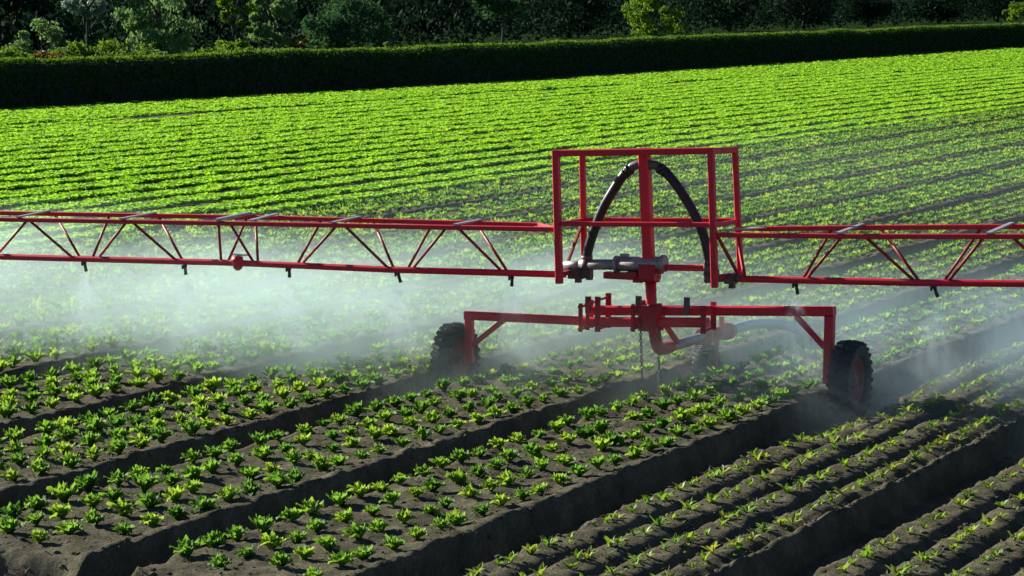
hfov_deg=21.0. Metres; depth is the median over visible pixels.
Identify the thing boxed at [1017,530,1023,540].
crop seedling
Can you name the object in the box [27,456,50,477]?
lettuce plant
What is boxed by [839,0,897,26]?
wood edge tree
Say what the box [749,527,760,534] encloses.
crop seedling
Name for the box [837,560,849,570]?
crop seedling
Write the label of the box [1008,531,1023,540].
crop seedling
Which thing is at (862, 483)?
crop seedling
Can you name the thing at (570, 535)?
crop seedling
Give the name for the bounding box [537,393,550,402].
lettuce plant
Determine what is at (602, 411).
lettuce plant
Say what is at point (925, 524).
crop seedling
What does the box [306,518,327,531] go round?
lettuce plant
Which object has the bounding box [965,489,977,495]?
crop seedling
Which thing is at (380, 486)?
lettuce plant
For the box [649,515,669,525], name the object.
crop seedling
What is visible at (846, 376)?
irrigation cart
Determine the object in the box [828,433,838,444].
crop seedling
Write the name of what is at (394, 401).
lettuce plant
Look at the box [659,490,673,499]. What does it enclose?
crop seedling
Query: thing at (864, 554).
crop seedling
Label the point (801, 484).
crop seedling
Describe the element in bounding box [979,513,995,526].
crop seedling
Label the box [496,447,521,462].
lettuce plant
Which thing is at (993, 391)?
crop seedling
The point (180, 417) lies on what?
lettuce plant
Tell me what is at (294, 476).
lettuce plant
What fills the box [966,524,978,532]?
crop seedling
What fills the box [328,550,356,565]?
lettuce plant
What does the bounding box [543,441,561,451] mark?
lettuce plant
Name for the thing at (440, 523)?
lettuce plant
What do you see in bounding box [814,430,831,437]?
crop seedling
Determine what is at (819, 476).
crop seedling
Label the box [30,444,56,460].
lettuce plant
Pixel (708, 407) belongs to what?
lettuce plant
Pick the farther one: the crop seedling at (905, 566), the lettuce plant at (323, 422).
the lettuce plant at (323, 422)
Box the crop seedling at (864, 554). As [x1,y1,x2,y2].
[857,550,874,557]
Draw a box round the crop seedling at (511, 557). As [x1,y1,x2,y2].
[500,552,516,562]
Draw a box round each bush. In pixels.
[0,45,34,62]
[5,17,71,63]
[33,50,64,63]
[49,40,103,61]
[77,38,157,61]
[110,0,205,53]
[138,48,170,59]
[194,43,231,57]
[234,46,260,50]
[289,34,308,53]
[298,0,402,53]
[650,22,678,36]
[1002,1,1023,22]
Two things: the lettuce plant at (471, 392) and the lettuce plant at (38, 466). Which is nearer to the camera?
the lettuce plant at (38, 466)
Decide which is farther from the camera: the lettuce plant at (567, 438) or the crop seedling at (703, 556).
the lettuce plant at (567, 438)
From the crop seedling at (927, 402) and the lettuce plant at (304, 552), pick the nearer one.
the lettuce plant at (304, 552)
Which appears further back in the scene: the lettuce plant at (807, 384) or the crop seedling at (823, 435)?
the lettuce plant at (807, 384)
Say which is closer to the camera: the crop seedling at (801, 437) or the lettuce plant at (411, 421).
the crop seedling at (801, 437)
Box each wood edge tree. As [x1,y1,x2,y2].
[0,0,61,50]
[154,0,251,49]
[284,0,387,33]
[379,0,470,41]
[531,0,615,37]
[694,0,764,31]
[773,0,839,29]
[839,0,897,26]
[909,0,985,22]
[967,0,1023,21]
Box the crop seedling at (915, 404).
[912,400,923,408]
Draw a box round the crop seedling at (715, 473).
[711,467,719,476]
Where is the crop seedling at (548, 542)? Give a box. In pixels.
[539,535,557,545]
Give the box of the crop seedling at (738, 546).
[728,540,744,549]
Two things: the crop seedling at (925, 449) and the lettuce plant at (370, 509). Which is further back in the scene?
the crop seedling at (925, 449)
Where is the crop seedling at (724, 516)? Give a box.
[718,509,733,519]
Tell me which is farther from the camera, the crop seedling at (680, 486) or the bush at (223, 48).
the bush at (223, 48)
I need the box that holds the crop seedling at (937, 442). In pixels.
[933,438,948,445]
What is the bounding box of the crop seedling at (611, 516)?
[604,510,616,519]
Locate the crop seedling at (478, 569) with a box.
[466,562,483,573]
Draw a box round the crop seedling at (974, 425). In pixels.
[966,421,983,428]
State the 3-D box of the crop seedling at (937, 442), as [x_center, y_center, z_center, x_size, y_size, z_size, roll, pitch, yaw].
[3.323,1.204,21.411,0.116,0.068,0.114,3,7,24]
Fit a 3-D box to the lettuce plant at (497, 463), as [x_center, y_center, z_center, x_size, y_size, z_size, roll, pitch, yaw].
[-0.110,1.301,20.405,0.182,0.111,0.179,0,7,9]
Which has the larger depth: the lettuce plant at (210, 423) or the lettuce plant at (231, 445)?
the lettuce plant at (210, 423)
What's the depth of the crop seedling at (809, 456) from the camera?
20.82 m
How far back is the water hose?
27.38 m
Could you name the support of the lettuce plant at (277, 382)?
on the ground
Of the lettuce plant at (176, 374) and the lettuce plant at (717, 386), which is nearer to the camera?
the lettuce plant at (717, 386)
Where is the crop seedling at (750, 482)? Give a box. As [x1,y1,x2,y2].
[743,478,754,486]
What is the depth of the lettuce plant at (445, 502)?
18.92 m
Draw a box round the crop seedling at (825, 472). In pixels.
[821,467,832,474]
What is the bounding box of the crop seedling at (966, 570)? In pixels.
[963,567,975,572]
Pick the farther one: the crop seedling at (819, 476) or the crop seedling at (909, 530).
the crop seedling at (819, 476)
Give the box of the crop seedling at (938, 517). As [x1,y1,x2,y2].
[927,513,939,518]
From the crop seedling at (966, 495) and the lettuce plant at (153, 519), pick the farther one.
the crop seedling at (966, 495)
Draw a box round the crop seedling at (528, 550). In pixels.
[522,544,541,554]
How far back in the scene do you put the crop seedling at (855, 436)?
21.82 m
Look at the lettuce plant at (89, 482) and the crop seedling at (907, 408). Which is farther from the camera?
the crop seedling at (907, 408)
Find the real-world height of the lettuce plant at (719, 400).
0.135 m
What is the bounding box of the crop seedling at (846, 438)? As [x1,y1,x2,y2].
[837,434,849,442]
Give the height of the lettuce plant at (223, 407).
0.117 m
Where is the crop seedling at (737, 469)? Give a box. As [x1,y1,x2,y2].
[732,463,743,470]
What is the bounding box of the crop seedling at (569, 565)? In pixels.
[562,561,578,568]
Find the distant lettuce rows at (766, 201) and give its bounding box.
[0,107,1023,384]
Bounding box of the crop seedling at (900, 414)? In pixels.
[896,410,910,416]
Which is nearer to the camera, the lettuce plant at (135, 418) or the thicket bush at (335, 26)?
the lettuce plant at (135, 418)
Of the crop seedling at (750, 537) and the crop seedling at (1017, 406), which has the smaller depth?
the crop seedling at (750, 537)
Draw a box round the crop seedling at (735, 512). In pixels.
[729,510,740,516]
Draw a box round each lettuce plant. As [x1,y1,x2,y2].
[0,374,24,387]
[0,394,20,405]
[0,401,18,417]
[0,449,6,459]
[0,460,8,470]
[0,467,21,480]
[0,500,24,518]
[0,516,24,533]
[2,388,19,397]
[3,427,24,442]
[3,439,25,453]
[6,451,28,464]
[19,370,42,381]
[19,389,43,402]
[21,401,44,412]
[22,494,48,510]
[23,380,39,390]
[24,511,46,524]
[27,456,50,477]
[30,434,58,447]
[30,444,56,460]
[30,529,50,542]
[35,420,59,434]
[41,367,60,378]
[42,376,62,387]
[43,382,65,397]
[43,395,59,407]
[46,480,77,501]
[48,502,72,518]
[52,424,81,441]
[53,416,79,427]
[53,519,81,534]
[55,441,75,454]
[55,451,84,467]
[60,383,84,393]
[66,369,87,382]
[67,391,83,402]
[70,470,100,490]
[76,429,105,447]
[78,411,101,423]
[78,492,103,507]
[81,373,101,387]
[81,443,103,459]
[81,508,104,526]
[83,416,107,434]
[85,383,108,395]
[98,406,117,417]
[98,486,130,502]
[103,412,129,428]
[103,468,129,484]
[104,380,123,391]
[104,437,128,453]
[106,372,122,381]
[106,497,140,515]
[107,425,129,440]
[109,522,136,534]
[118,398,144,411]
[126,413,148,425]
[127,376,149,386]
[128,431,152,447]
[129,422,153,434]
[129,464,149,476]
[132,471,159,491]
[132,489,165,507]
[138,392,165,406]
[140,512,163,525]
[145,406,166,417]
[146,366,166,381]
[147,417,167,427]
[150,423,173,442]
[155,465,176,472]
[158,471,184,485]
[160,390,180,403]
[162,485,185,500]
[164,505,189,518]
[169,412,187,424]
[169,535,199,555]
[171,368,189,380]
[172,400,189,409]
[178,417,206,435]
[179,464,204,479]
[180,448,202,463]
[181,384,203,397]
[183,478,205,493]
[188,405,213,418]
[189,393,213,406]
[189,494,218,511]
[198,417,218,428]
[199,458,220,473]
[200,376,221,391]
[200,530,228,547]
[203,445,226,458]
[207,391,227,403]
[207,553,231,570]
[212,484,240,501]
[215,401,234,412]
[218,413,235,424]
[218,438,240,451]
[223,377,243,387]
[226,452,244,465]
[226,525,250,540]
[227,384,248,396]
[234,545,256,557]
[237,394,253,405]
[237,407,260,418]
[238,465,260,479]
[240,477,260,495]
[242,373,261,384]
[245,380,263,392]
[248,430,269,445]
[248,514,274,532]
[251,443,274,459]
[252,391,273,401]
[254,398,278,413]
[259,529,285,549]
[261,365,279,378]
[262,462,281,472]
[262,469,292,486]
[268,377,288,388]
[268,429,288,439]
[269,550,292,566]
[273,386,291,398]
[276,442,294,452]
[276,506,301,521]
[277,396,303,407]
[282,448,304,462]
[283,372,300,384]
[283,529,308,542]
[286,467,306,482]
[291,380,310,392]
[293,433,311,445]
[293,543,314,559]
[295,496,323,514]
[296,423,313,434]
[298,390,316,402]
[301,447,320,460]
[302,367,324,378]
[303,565,323,575]
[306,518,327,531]
[308,376,329,388]
[310,454,335,471]
[313,535,339,550]
[315,387,334,397]
[315,418,331,426]
[323,429,342,439]
[323,443,341,451]
[326,490,351,505]
[328,454,349,465]
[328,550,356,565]
[329,370,348,382]
[330,412,350,424]
[332,508,353,522]
[335,383,352,393]
[339,425,359,435]
[342,435,362,446]
[342,522,370,539]
[343,400,366,415]
[346,480,370,496]
[349,545,375,560]
[351,449,370,458]
[353,376,374,389]
[356,416,381,428]
[363,504,380,515]
[364,398,385,411]
[364,423,385,439]
[366,371,387,385]
[366,518,390,531]
[368,443,387,453]
[371,480,391,491]
[375,408,396,421]
[379,491,400,505]
[381,395,406,406]
[381,424,401,435]
[383,533,405,549]
[388,368,404,378]
[390,472,411,484]
[392,436,412,447]
[392,509,417,523]
[397,405,415,417]
[402,390,420,401]
[403,416,421,426]
[405,524,428,539]
[408,486,425,496]
[409,399,432,413]
[410,426,432,439]
[414,463,435,476]
[420,502,441,515]
[421,389,435,397]
[421,475,446,490]
[422,409,442,423]
[428,395,444,406]
[428,456,450,467]
[430,516,450,529]
[431,424,448,432]
[434,377,453,390]
[436,496,456,507]
[440,405,457,417]
[443,506,469,525]
[444,467,469,483]
[447,387,467,400]
[449,418,465,428]
[449,448,469,461]
[454,375,472,386]
[457,483,480,497]
[461,400,476,412]
[465,388,480,397]
[468,462,488,477]
[469,373,484,382]
[469,411,485,423]
[470,445,486,456]
[470,503,491,515]
[476,396,497,407]
[479,477,500,490]
[481,384,497,393]
[485,404,506,417]
[485,457,508,469]
[487,436,508,448]
[488,389,507,401]
[489,492,511,505]
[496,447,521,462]
[496,469,521,485]
[498,374,517,386]
[504,401,524,412]
[507,385,523,397]
[508,431,526,442]
[512,372,529,381]
[513,486,530,499]
[515,466,535,477]
[516,394,536,406]
[522,380,540,391]
[522,440,543,458]
[528,482,549,493]
[531,428,546,438]
[534,456,550,469]
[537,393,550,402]
[542,377,560,387]
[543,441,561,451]
[547,419,564,432]
[549,472,572,484]
[550,386,570,396]
[553,452,575,464]
[557,374,574,383]
[557,413,575,425]
[559,431,577,443]
[568,464,591,475]
[569,385,585,393]
[573,422,598,438]
[578,405,596,419]
[586,376,602,386]
[586,454,605,468]
[588,435,612,451]
[590,418,611,433]
[593,404,609,416]
[595,372,613,383]
[600,431,624,444]
[605,453,623,464]
[609,400,626,411]
[622,394,640,406]
[622,411,642,420]
[622,428,646,439]
[625,445,644,457]
[635,390,650,398]
[636,421,656,432]
[639,406,656,418]
[639,436,659,451]
[651,396,672,409]
[653,415,671,428]
[655,435,676,446]
[658,384,673,394]
[667,424,687,436]
[669,377,686,390]
[669,393,686,405]
[670,406,693,421]
[681,386,701,400]
[684,374,700,385]
[686,403,704,415]
[686,422,704,434]
[699,385,715,395]
[699,415,722,427]
[700,373,713,381]
[700,402,717,411]
[710,382,724,390]
[710,393,729,406]
[714,405,741,421]
[724,376,739,385]
[731,391,746,401]
[734,402,754,415]
[739,371,756,380]
[739,386,757,396]
[746,398,769,408]
[753,377,771,390]
[757,393,776,403]
[767,375,786,385]
[771,386,794,399]
[779,370,798,381]
[787,385,801,395]
[797,378,815,389]
[809,377,822,386]
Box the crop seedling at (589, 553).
[574,546,596,558]
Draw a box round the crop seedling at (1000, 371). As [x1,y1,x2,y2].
[995,369,1005,374]
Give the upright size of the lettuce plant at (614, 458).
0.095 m
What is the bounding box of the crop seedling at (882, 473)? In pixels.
[874,468,888,477]
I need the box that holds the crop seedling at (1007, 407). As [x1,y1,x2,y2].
[1003,401,1012,410]
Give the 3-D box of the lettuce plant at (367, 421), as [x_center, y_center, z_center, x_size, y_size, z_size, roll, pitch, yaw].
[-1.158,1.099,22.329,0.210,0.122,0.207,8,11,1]
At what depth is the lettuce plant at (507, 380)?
24.57 m
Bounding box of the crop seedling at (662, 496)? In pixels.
[649,491,668,499]
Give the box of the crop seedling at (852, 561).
[848,556,857,564]
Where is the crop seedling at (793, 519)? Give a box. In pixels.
[784,512,803,523]
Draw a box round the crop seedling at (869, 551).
[860,545,876,553]
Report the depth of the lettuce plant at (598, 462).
20.34 m
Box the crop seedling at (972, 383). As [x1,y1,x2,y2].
[968,380,979,385]
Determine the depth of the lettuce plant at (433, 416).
22.58 m
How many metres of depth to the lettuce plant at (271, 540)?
17.50 m
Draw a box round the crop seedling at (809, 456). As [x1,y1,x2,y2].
[800,449,816,458]
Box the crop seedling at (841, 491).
[833,486,846,493]
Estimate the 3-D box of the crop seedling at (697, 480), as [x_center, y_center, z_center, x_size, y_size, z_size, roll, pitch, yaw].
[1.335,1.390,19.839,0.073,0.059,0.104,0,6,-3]
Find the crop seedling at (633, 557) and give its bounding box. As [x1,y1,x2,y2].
[627,553,643,561]
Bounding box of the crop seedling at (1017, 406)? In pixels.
[1012,402,1023,408]
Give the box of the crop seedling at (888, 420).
[883,416,893,423]
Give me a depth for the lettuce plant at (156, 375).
24.78 m
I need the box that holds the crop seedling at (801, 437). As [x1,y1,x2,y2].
[792,432,808,441]
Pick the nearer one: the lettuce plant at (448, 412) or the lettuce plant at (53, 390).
the lettuce plant at (448, 412)
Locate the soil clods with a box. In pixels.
[0,283,1023,575]
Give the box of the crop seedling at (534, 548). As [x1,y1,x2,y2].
[526,543,539,554]
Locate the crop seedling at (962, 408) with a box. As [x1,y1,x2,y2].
[955,405,967,411]
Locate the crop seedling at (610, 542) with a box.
[603,534,616,546]
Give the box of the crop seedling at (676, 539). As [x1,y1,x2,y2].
[664,532,683,542]
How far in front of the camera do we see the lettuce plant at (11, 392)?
23.96 m
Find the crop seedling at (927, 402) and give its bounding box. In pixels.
[921,399,931,405]
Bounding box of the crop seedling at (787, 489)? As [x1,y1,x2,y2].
[776,483,795,492]
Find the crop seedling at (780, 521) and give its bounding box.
[772,515,786,524]
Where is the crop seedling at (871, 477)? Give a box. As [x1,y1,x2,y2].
[864,471,880,479]
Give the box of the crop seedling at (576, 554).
[571,548,581,559]
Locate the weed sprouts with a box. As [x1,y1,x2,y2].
[479,347,1023,575]
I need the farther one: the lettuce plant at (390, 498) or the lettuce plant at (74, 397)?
the lettuce plant at (74, 397)
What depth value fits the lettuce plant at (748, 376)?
24.96 m
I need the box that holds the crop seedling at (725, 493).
[722,489,732,497]
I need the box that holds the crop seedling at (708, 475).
[703,469,713,478]
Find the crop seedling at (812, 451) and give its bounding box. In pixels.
[811,449,822,455]
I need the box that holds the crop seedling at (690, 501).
[678,498,697,508]
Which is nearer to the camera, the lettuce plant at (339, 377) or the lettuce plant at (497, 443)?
the lettuce plant at (497, 443)
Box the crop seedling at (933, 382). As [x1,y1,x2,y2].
[925,379,937,385]
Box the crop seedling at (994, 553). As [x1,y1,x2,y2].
[989,547,1002,556]
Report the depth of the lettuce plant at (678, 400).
23.48 m
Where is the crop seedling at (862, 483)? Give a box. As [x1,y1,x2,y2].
[856,480,866,487]
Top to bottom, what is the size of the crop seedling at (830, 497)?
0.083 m
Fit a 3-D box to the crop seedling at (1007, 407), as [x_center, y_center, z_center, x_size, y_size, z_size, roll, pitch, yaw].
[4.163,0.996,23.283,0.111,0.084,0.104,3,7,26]
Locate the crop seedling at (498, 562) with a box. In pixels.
[495,558,507,565]
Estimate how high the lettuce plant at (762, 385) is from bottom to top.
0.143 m
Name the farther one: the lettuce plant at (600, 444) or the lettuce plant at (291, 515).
the lettuce plant at (600, 444)
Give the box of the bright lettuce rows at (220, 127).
[0,66,1023,248]
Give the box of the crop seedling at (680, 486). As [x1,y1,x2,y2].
[672,481,685,489]
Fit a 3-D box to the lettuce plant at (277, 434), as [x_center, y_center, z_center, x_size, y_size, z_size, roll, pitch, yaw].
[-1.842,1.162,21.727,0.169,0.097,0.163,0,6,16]
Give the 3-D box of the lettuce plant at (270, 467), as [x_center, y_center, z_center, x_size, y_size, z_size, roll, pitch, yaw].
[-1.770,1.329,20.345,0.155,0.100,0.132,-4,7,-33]
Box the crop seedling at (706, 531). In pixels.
[699,527,710,534]
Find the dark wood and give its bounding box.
[0,0,1023,54]
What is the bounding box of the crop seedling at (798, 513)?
[792,508,802,516]
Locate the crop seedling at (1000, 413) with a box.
[996,410,1006,415]
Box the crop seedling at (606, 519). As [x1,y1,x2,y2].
[600,513,609,522]
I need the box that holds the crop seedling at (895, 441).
[886,435,900,444]
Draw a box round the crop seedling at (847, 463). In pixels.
[838,458,849,466]
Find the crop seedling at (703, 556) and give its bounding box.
[700,550,710,561]
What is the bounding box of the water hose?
[734,294,959,338]
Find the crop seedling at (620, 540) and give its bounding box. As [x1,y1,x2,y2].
[614,537,626,542]
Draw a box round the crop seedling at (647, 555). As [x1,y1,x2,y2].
[642,549,653,557]
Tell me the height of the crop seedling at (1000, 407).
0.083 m
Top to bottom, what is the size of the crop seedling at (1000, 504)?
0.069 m
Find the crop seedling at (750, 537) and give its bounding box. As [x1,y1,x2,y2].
[742,532,760,540]
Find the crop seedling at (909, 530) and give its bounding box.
[901,525,912,532]
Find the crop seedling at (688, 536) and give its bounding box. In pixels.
[684,531,698,539]
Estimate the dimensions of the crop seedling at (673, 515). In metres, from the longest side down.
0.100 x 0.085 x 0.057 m
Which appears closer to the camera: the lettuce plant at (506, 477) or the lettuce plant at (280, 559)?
the lettuce plant at (280, 559)
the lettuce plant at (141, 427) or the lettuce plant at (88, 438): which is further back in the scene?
the lettuce plant at (141, 427)
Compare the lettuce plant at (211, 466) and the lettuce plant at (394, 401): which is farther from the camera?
the lettuce plant at (394, 401)
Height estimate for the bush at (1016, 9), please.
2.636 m
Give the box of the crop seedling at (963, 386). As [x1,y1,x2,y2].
[960,382,970,390]
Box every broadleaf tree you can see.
[214,0,257,50]
[468,0,527,43]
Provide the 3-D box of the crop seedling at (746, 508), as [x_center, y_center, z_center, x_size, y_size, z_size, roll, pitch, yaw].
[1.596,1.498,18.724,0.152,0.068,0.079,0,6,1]
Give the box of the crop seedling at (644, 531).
[636,525,652,534]
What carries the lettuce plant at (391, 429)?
on the ground
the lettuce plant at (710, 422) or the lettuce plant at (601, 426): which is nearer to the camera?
the lettuce plant at (601, 426)
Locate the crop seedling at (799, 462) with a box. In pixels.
[796,458,805,465]
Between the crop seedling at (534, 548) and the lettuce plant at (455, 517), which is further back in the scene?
the lettuce plant at (455, 517)
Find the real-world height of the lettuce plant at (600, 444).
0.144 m
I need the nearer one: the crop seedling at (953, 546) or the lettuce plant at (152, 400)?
the crop seedling at (953, 546)
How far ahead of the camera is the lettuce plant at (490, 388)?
24.30 m
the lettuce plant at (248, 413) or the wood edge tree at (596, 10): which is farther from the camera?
the wood edge tree at (596, 10)
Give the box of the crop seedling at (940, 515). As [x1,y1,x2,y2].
[938,511,948,517]
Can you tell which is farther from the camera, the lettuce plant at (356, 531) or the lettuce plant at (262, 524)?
the lettuce plant at (262, 524)
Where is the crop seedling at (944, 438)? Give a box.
[937,431,948,441]
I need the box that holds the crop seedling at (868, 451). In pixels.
[861,445,874,455]
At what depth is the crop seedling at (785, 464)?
20.44 m
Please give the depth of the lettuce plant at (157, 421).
22.18 m
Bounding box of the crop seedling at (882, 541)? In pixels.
[875,538,891,545]
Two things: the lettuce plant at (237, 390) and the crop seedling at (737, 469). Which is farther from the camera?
the lettuce plant at (237, 390)
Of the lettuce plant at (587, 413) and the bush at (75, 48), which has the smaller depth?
the lettuce plant at (587, 413)
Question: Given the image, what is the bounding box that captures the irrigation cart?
[0,146,1023,419]
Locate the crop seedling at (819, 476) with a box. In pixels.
[807,471,824,479]
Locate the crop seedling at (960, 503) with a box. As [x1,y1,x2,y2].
[951,497,971,506]
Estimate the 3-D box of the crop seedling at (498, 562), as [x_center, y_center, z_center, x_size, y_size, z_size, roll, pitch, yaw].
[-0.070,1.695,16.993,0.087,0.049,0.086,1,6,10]
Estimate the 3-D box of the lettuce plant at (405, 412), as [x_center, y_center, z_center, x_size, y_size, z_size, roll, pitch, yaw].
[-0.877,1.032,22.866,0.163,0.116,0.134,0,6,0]
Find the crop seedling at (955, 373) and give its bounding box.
[951,369,962,376]
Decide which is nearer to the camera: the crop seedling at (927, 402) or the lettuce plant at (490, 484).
the lettuce plant at (490, 484)
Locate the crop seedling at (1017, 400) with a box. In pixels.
[1012,398,1023,404]
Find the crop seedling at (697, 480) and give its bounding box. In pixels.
[692,476,702,483]
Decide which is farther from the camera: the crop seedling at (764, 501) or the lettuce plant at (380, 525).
the crop seedling at (764, 501)
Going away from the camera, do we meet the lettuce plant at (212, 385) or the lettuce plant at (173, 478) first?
the lettuce plant at (173, 478)
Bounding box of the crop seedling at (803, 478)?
[799,476,810,482]
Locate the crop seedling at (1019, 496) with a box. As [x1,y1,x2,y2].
[1013,491,1023,498]
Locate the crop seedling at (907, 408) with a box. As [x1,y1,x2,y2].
[899,404,911,411]
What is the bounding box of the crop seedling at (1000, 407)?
[993,404,1004,410]
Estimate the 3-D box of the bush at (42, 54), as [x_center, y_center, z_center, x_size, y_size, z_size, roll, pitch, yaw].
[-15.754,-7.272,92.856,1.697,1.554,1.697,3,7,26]
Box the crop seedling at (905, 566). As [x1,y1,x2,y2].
[900,562,911,573]
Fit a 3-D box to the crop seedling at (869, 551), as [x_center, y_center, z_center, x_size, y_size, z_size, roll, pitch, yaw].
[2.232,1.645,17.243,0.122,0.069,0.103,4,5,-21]
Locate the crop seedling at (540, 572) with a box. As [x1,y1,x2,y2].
[531,562,546,575]
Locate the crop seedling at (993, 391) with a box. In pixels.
[989,387,1001,393]
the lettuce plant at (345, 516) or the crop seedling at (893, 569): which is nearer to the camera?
the crop seedling at (893, 569)
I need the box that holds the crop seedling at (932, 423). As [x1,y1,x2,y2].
[927,420,938,426]
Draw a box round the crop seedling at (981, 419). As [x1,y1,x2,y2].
[973,414,986,422]
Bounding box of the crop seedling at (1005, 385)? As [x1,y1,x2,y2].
[1001,382,1010,388]
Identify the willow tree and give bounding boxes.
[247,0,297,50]
[620,0,684,36]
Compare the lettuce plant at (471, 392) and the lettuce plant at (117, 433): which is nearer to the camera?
the lettuce plant at (117, 433)
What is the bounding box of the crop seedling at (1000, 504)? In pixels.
[995,499,1008,507]
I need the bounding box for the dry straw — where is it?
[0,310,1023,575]
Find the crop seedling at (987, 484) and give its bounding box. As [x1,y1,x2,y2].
[981,481,994,487]
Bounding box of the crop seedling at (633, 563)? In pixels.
[627,558,638,566]
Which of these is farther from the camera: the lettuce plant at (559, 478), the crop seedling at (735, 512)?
the lettuce plant at (559, 478)
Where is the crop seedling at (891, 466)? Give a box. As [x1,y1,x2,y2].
[883,460,901,470]
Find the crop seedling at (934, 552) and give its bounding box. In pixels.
[927,549,940,555]
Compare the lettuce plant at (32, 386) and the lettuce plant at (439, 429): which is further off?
the lettuce plant at (32, 386)
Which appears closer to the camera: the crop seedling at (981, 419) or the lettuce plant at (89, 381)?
the crop seedling at (981, 419)
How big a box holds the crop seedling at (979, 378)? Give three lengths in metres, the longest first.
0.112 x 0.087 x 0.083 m
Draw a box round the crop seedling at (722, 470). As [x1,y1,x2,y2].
[711,464,730,474]
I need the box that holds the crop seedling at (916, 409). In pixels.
[910,406,921,412]
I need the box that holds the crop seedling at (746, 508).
[736,505,756,511]
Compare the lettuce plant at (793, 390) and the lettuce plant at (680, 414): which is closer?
the lettuce plant at (680, 414)
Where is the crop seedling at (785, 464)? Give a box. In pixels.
[777,459,789,469]
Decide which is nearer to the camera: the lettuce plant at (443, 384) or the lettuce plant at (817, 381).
the lettuce plant at (443, 384)
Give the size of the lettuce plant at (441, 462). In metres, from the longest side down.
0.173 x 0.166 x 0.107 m
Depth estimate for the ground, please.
22.17 m
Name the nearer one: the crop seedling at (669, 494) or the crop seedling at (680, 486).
the crop seedling at (669, 494)
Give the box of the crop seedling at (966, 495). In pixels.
[961,493,973,498]
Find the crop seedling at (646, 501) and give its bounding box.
[642,495,653,503]
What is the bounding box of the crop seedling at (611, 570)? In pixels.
[605,565,617,573]
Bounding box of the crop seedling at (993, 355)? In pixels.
[985,353,995,358]
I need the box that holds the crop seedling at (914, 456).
[909,450,920,459]
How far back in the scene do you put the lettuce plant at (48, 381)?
24.53 m
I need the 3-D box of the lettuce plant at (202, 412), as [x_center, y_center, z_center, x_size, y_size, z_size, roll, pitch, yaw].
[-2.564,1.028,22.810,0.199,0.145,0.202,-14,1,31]
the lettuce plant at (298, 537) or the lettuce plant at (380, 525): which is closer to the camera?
the lettuce plant at (298, 537)
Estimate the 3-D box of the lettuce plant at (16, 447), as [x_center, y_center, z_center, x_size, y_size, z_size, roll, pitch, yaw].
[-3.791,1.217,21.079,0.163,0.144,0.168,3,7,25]
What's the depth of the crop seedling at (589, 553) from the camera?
17.22 m
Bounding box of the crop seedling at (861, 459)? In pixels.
[855,455,866,461]
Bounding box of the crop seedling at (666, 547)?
[661,542,670,550]
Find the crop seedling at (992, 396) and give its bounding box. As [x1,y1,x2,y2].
[985,390,996,398]
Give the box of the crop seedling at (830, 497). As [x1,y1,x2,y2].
[825,490,840,500]
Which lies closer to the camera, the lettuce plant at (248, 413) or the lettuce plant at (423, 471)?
the lettuce plant at (423, 471)
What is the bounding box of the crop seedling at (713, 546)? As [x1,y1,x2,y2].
[700,541,720,553]
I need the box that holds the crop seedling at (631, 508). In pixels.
[623,504,636,512]
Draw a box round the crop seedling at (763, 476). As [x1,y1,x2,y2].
[754,470,771,480]
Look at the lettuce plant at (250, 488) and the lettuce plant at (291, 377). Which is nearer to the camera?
the lettuce plant at (250, 488)
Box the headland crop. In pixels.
[0,47,1023,125]
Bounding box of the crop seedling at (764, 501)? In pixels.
[761,499,769,504]
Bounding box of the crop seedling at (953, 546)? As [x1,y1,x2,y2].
[947,541,965,548]
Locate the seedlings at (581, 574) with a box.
[517,569,1011,575]
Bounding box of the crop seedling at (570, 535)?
[565,533,574,538]
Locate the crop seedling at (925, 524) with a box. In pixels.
[916,519,929,527]
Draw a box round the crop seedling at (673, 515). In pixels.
[668,513,680,519]
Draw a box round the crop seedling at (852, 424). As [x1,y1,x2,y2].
[845,422,859,426]
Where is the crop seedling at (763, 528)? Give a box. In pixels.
[756,522,773,531]
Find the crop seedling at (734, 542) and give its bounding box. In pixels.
[726,536,743,546]
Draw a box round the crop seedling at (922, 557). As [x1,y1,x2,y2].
[912,551,930,561]
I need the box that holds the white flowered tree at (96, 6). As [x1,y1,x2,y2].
[61,0,106,49]
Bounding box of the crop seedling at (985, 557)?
[979,554,990,559]
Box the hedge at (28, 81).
[0,21,1023,106]
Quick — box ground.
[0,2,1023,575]
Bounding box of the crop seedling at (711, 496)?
[706,491,720,501]
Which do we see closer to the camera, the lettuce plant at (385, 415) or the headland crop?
the lettuce plant at (385, 415)
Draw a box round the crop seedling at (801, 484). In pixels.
[796,478,808,487]
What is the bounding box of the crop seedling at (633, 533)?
[629,529,640,535]
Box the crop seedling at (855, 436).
[853,432,862,439]
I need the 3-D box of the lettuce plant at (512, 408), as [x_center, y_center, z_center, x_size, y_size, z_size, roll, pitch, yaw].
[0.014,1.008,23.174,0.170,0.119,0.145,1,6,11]
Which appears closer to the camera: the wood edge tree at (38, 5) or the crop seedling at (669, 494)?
the crop seedling at (669, 494)
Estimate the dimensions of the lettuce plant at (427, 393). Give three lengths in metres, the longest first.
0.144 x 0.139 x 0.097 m
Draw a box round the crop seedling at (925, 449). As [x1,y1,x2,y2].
[918,446,933,452]
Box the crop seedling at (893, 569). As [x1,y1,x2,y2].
[885,564,909,575]
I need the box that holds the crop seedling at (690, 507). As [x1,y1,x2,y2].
[686,503,699,509]
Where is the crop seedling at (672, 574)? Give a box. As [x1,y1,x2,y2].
[665,570,676,575]
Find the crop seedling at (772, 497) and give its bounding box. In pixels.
[767,493,776,499]
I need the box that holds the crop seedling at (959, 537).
[948,532,964,540]
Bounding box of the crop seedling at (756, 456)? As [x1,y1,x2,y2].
[753,450,762,460]
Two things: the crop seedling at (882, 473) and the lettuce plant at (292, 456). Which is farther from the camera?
the lettuce plant at (292, 456)
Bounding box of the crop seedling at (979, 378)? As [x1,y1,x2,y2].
[974,374,983,381]

